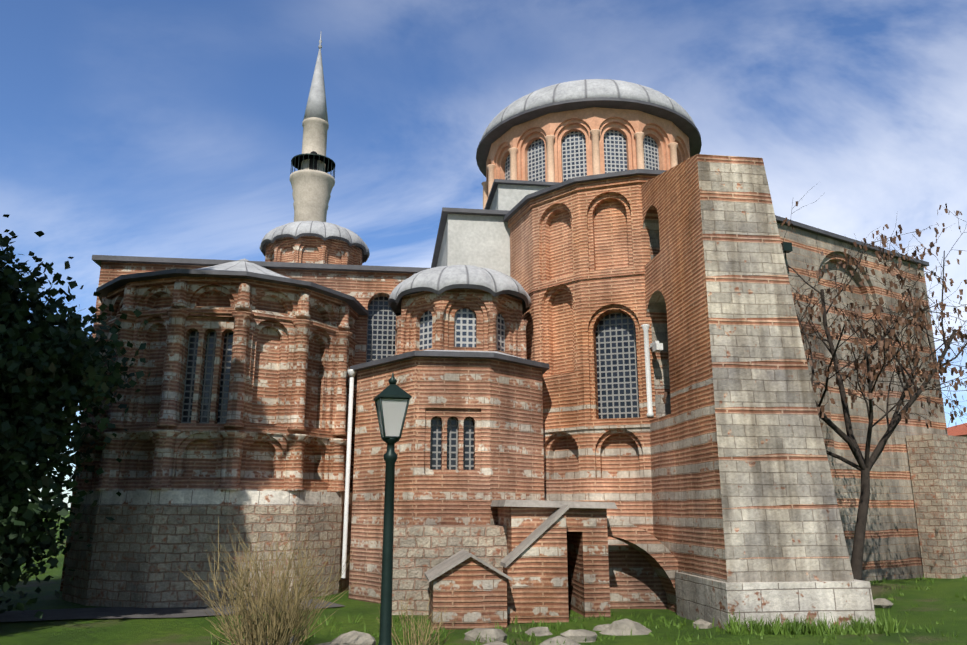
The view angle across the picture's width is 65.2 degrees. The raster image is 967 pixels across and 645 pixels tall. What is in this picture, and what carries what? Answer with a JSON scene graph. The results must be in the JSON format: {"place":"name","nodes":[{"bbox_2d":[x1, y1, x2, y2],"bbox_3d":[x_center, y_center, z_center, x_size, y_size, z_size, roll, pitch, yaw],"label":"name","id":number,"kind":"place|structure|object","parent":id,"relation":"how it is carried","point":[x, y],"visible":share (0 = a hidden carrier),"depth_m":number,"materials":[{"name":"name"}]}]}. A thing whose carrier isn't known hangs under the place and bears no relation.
{"place":"outdoors","nodes":[
{"label":"outdoors","id":0,"kind":"place"},
{"bbox_2d":[0,599,343,621],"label":"garden path","id":1,"kind":"structure","parent":0,"point":[79,613],"depth_m":17.62,"materials":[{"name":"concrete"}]},
{"bbox_2d":[392,525,506,614],"bbox_3d":[-0.830,5.927,17.683,2.600,2.250,1.200,2,-14,-7],"label":"stone wall base","id":2,"kind":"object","parent":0,"point":[419,551],"depth_m":17.20,"materials":[{"name":"grey stone"}]},
{"bbox_2d":[423,350,524,358],"bbox_3d":[-1.060,1.231,21.916,5.336,0.220,4.789,2,-14,-7],"label":"diaconicon lead roof","id":3,"kind":"object","parent":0,"point":[473,351],"visible":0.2,"depth_m":20.28,"materials":[{"name":"grey metal"}]},
{"bbox_2d":[0,511,966,644],"bbox_3d":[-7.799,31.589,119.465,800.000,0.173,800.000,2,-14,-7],"label":"ground","id":4,"kind":"structure","parent":0,"point":[936,601],"depth_m":15.64,"materials":[{"name":"green plant"}]},
{"bbox_2d":[0,535,37,603],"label":"evergreen shrub","id":5,"kind":"object","parent":4,"relation":"on","point":[10,568],"visible":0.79,"depth_m":15.26,"materials":[{"name":"green plant"}]},
{"bbox_2d":[0,214,156,627],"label":"evergreen tree","id":6,"kind":"object","parent":4,"relation":"on","point":[52,376],"visible":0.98,"depth_m":16.32,"materials":[{"name":"green plant"}]},
{"bbox_2d":[62,505,351,607],"bbox_3d":[-7.726,6.516,21.111,8.140,2.730,4.568,2,-14,-7],"label":"stone base","id":7,"kind":"object","parent":4,"relation":"on","point":[137,556],"visible":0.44,"depth_m":19.23,"materials":[{"name":"grey stone"}]},
{"bbox_2d":[76,490,352,504],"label":"apse base blocks","id":8,"kind":"structure","parent":7,"relation":"on","point":[180,497],"depth_m":19.59,"materials":[{"name":"grey stone"}]},
{"bbox_2d":[91,282,355,491],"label":"apse","id":9,"kind":"structure","parent":7,"relation":"on","point":[198,455],"depth_m":20.93,"materials":[{"name":"brick"}]},
{"bbox_2d":[181,331,232,423],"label":"narrow windows","id":10,"kind":"structure","parent":9,"relation":"in","point":[207,378],"depth_m":20.77,"materials":[{"name":"black glass"}]},
{"bbox_2d":[74,280,352,491],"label":"pilasters","id":11,"kind":"object","parent":9,"relation":"attached to","point":[163,460],"visible":0.77,"depth_m":20.51,"materials":[{"name":"red brick"}]},
{"bbox_2d":[91,276,358,443],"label":"cornice moldings","id":12,"kind":"structure","parent":9,"relation":"attached to","point":[120,290],"depth_m":20.95,"materials":[{"name":"red brick"}]},
{"bbox_2d":[96,269,368,317],"bbox_3d":[-7.700,-0.861,22.706,8.340,0.120,4.365,2,-14,-7],"label":"roof eave","id":13,"kind":"object","parent":9,"relation":"attached to","point":[352,302],"visible":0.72,"depth_m":21.16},
{"bbox_2d":[198,259,290,278],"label":"roof","id":14,"kind":"structure","parent":9,"relation":"on","point":[242,265],"depth_m":23.35,"materials":[{"name":"grey metal"}]},
{"bbox_2d":[60,262,413,590],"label":"wall","id":15,"kind":"structure","parent":4,"relation":"on","point":[364,289],"depth_m":25.02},
{"bbox_2d":[92,255,429,273],"bbox_3d":[-8.823,1.776,39.943,11.420,0.160,31.420,2,-14,-7],"label":"lead roof","id":16,"kind":"object","parent":15,"relation":"on","point":[97,259],"visible":0.21,"depth_m":24.78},
{"bbox_2d":[265,236,361,264],"bbox_3d":[-7.466,-1.667,33.188,4.096,3.050,4.096,2,-14,-7],"label":"dome drum","id":17,"kind":"object","parent":15,"relation":"on","point":[310,249],"visible":0.33,"depth_m":31.76,"materials":[{"name":"red brick"}]},
{"bbox_2d":[260,221,369,262],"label":"dome roof","id":18,"kind":"structure","parent":15,"relation":"on","point":[324,231],"depth_m":31.75,"materials":[{"name":"grey metal"}]},
{"bbox_2d":[366,296,395,361],"bbox_3d":[-3.433,0.321,25.400,1.000,2.600,0.001,2,-14,-7],"label":"arched window","id":19,"kind":"structure","parent":15,"relation":"in","point":[381,328],"depth_m":25.41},
{"bbox_2d":[179,516,359,644],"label":"ornamental grass","id":20,"kind":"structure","parent":4,"relation":"on","point":[290,620],"depth_m":11.98,"materials":[{"name":"beige plant"}]},
{"bbox_2d":[290,117,334,221],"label":"minaret shaft","id":21,"kind":"object","parent":4,"relation":"on","point":[312,190],"visible":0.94,"depth_m":49.11,"materials":[{"name":"beige stone"}]},
{"bbox_2d":[290,153,334,178],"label":"balcony railing","id":22,"kind":"object","parent":21,"relation":"attached to","point":[296,160],"visible":0.62,"depth_m":49.73,"materials":[{"name":"black metal"}]},
{"bbox_2d":[309,151,316,169],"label":"minaret door","id":23,"kind":"structure","parent":21,"relation":"in","point":[311,163],"depth_m":49.57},
{"bbox_2d":[303,34,327,121],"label":"minaret spire","id":24,"kind":"structure","parent":21,"relation":"on","point":[316,106],"depth_m":51.13,"materials":[{"name":"grey metal"}]},
{"bbox_2d":[373,373,411,644],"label":"lamp post","id":25,"kind":"object","parent":4,"relation":"on","point":[392,400],"visible":1,"depth_m":9.77,"materials":[{"name":"metal"}]},
{"bbox_2d":[376,593,458,644],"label":"clump","id":26,"kind":"object","parent":4,"relation":"on","point":[423,633],"visible":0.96,"depth_m":13.26,"materials":[{"name":"beige plant"}]},
{"bbox_2d":[348,357,544,603],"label":"brick apse wall","id":27,"kind":"structure","parent":4,"relation":"on","point":[499,403],"depth_m":19.53,"materials":[{"name":"red brick"}]},
{"bbox_2d":[341,369,356,577],"bbox_3d":[-3.733,4.081,20.812,0.240,5.620,0.240,-4,-14,15],"label":"downpipe","id":28,"kind":"object","parent":27,"relation":"attached to","point":[351,373],"visible":1,"depth_m":20.77,"materials":[{"name":"white metal"}]},
{"bbox_2d":[350,351,549,384],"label":"roof cornice","id":29,"kind":"structure","parent":27,"relation":"attached to","point":[544,367],"depth_m":19.84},
{"bbox_2d":[430,417,473,469],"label":"arched windows","id":30,"kind":"structure","parent":27,"relation":"in","point":[452,442],"depth_m":19.48,"materials":[{"name":"grey glass"}]},
{"bbox_2d":[401,288,521,356],"bbox_3d":[-0.697,0.407,22.419,3.511,1.920,3.511,2,-14,-7],"label":"dome drum","id":31,"kind":"object","parent":27,"relation":"on","point":[479,303],"visible":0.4,"depth_m":21.09,"materials":[{"name":"red brick"}]},
{"bbox_2d":[388,265,531,315],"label":"dome","id":32,"kind":"structure","parent":31,"relation":"on","point":[439,280],"depth_m":21.04,"materials":[{"name":"grey metal"}]},
{"bbox_2d":[395,308,527,358],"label":"columns","id":33,"kind":"structure","parent":31,"relation":"attached to","point":[439,336],"depth_m":20.75,"materials":[{"name":"red brick"}]},
{"bbox_2d":[419,308,504,351],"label":"arched windows","id":34,"kind":"structure","parent":31,"relation":"in","point":[464,327],"depth_m":21.14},
{"bbox_2d":[429,557,506,629],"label":"ruin hut walls","id":35,"kind":"structure","parent":4,"relation":"on","point":[472,591],"depth_m":15.26,"materials":[{"name":"brown brick"}]},
{"bbox_2d":[425,549,512,581],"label":"gable roof","id":36,"kind":"structure","parent":35,"relation":"on","point":[446,565],"depth_m":15.51,"materials":[{"name":"grey stone"}]},
{"bbox_2d":[436,184,546,275],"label":"naos walls","id":37,"kind":"structure","parent":4,"relation":"on","point":[482,241],"depth_m":25.34,"materials":[{"name":"grey paint"}]},
{"bbox_2d":[431,179,560,267],"bbox_3d":[4.691,-2.927,33.020,14.000,2.220,14.000,2,-14,-7],"label":"roof edge","id":38,"kind":"object","parent":37,"relation":"on","point":[485,211],"visible":0.1,"depth_m":27.94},
{"bbox_2d":[486,107,689,199],"bbox_3d":[4.661,-5.697,33.692,8.925,3.480,8.925,2,-14,-7],"label":"drum","id":39,"kind":"object","parent":37,"relation":"on","point":[626,123],"visible":0.29,"depth_m":30.07,"materials":[{"name":"orange brick"}]},
{"bbox_2d":[505,130,659,181],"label":"drum windows","id":40,"kind":"structure","parent":39,"relation":"in","point":[574,162],"depth_m":30.00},
{"bbox_2d":[481,129,688,208],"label":"columns","id":41,"kind":"structure","parent":39,"relation":"attached to","point":[594,134],"depth_m":29.60,"materials":[{"name":"beige stone"}]},
{"bbox_2d":[481,79,694,139],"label":"dome","id":42,"kind":"structure","parent":39,"relation":"on","point":[586,88],"depth_m":30.06,"materials":[{"name":"grey metal"}]},
{"bbox_2d":[476,97,701,176],"bbox_3d":[4.661,-7.465,34.123,10.000,0.160,10.000,2,-14,-7],"label":"dome eave","id":43,"kind":"object","parent":39,"relation":"on","point":[686,125],"visible":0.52,"depth_m":30.36,"materials":[{"name":"grey metal"}]},
{"bbox_2d":[503,512,568,623],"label":"stair side wall","id":44,"kind":"structure","parent":4,"relation":"on","point":[536,570],"depth_m":16.03,"materials":[{"name":"brown brick"}]},
{"bbox_2d":[500,505,568,567],"bbox_3d":[1.113,4.663,16.551,1.400,1.290,0.770,2,-14,-7],"label":"sloped coping","id":45,"kind":"object","parent":44,"relation":"on","point":[530,539],"visible":0.93,"depth_m":16.36,"materials":[{"name":"grey stone"}]},
{"bbox_2d":[497,507,610,616],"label":"wall","id":46,"kind":"structure","parent":4,"relation":"on","point":[588,566],"depth_m":17.00,"materials":[{"name":"brown brick"}]},
{"bbox_2d":[491,500,617,508],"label":"roof slab","id":47,"kind":"structure","parent":46,"relation":"on","point":[540,503],"depth_m":16.96,"materials":[{"name":"grey stone"}]},
{"bbox_2d":[240,598,892,644],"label":"rubble rocks","id":48,"kind":"object","parent":4,"relation":"on","point":[574,637],"visible":0.42,"depth_m":13.91,"materials":[{"name":"stone"}]},
{"bbox_2d":[510,183,662,543],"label":"apse","id":49,"kind":"structure","parent":4,"relation":"on","point":[592,231],"depth_m":21.68,"materials":[{"name":"red brick"}]},
{"bbox_2d":[508,175,655,432],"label":"cornices","id":50,"kind":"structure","parent":49,"relation":"attached to","point":[574,188],"depth_m":22.12,"materials":[{"name":"red brick"}]},
{"bbox_2d":[503,169,666,221],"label":"roof cornice","id":51,"kind":"structure","parent":49,"relation":"on","point":[514,210],"depth_m":22.37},
{"bbox_2d":[596,312,639,418],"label":"apse windows","id":52,"kind":"structure","parent":49,"relation":"in","point":[617,373],"depth_m":21.46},
{"bbox_2d":[641,324,653,416],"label":"apse window columns","id":53,"kind":"structure","parent":49,"relation":"in","point":[645,327],"depth_m":20.64,"materials":[{"name":"white stone"}]},
{"bbox_2d":[210,573,966,644],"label":"grass tufts","id":54,"kind":"object","parent":4,"relation":"on","point":[854,627],"visible":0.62,"depth_m":14.71,"materials":[{"name":"green plant"}]},
{"bbox_2d":[641,154,853,612],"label":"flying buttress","id":55,"kind":"structure","parent":4,"relation":"on","point":[743,490],"depth_m":16.98,"materials":[{"name":"grey stone"}]},
{"bbox_2d":[675,572,875,629],"bbox_3d":[6.232,6.176,16.487,3.170,1.200,2.780,2,-14,-7],"label":"buttress base","id":56,"kind":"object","parent":4,"relation":"on","point":[708,599],"depth_m":15.28,"materials":[{"name":"grey stone"}]},
{"bbox_2d":[659,184,966,579],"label":"judas tree","id":57,"kind":"object","parent":4,"relation":"on","point":[864,466],"visible":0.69,"depth_m":20.20,"materials":[{"name":"brown plant"}]},
{"bbox_2d":[777,222,947,580],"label":"annex wall","id":58,"kind":"structure","parent":4,"relation":"on","point":[892,550],"depth_m":27.35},
{"bbox_2d":[781,242,792,277],"bbox_3d":[10.397,-1.919,25.818,0.320,1.650,0.260,2,-14,-7],"label":"floodlight","id":59,"kind":"object","parent":58,"relation":"attached to","point":[787,247],"visible":0.64,"depth_m":25.87,"materials":[{"name":"metal"}]},
{"bbox_2d":[775,215,928,266],"bbox_3d":[13.623,-2.973,29.097,10.763,0.150,1.278,8,-16,-31],"label":"roof edge","id":60,"kind":"object","parent":58,"relation":"on","point":[811,229],"visible":0.21,"depth_m":28.14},
{"bbox_2d":[906,434,966,578],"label":"garden wall","id":61,"kind":"structure","parent":4,"relation":"on","point":[938,466],"depth_m":27.09,"materials":[{"name":"stone"}]},
{"bbox_2d":[0,0,966,510],"label":"sky","id":62,"kind":"structure","parent":0,"point":[140,128],"materials":[{"name":"blue"}]},
{"bbox_2d":[608,544,667,608],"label":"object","id":63,"kind":"object","parent":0,"point":[634,581],"visible":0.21,"depth_m":18.49,"materials":[{"name":"brown brick"}]},
{"bbox_2d":[607,518,677,602],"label":"brick arch","id":64,"kind":"structure","parent":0,"point":[657,554],"depth_m":17.96,"materials":[{"name":"brown brick"}]},
{"bbox_2d":[947,423,966,435],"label":"house roof","id":65,"kind":"structure","parent":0,"point":[960,430],"depth_m":52.04,"materials":[{"name":"red tile"}]}
]}

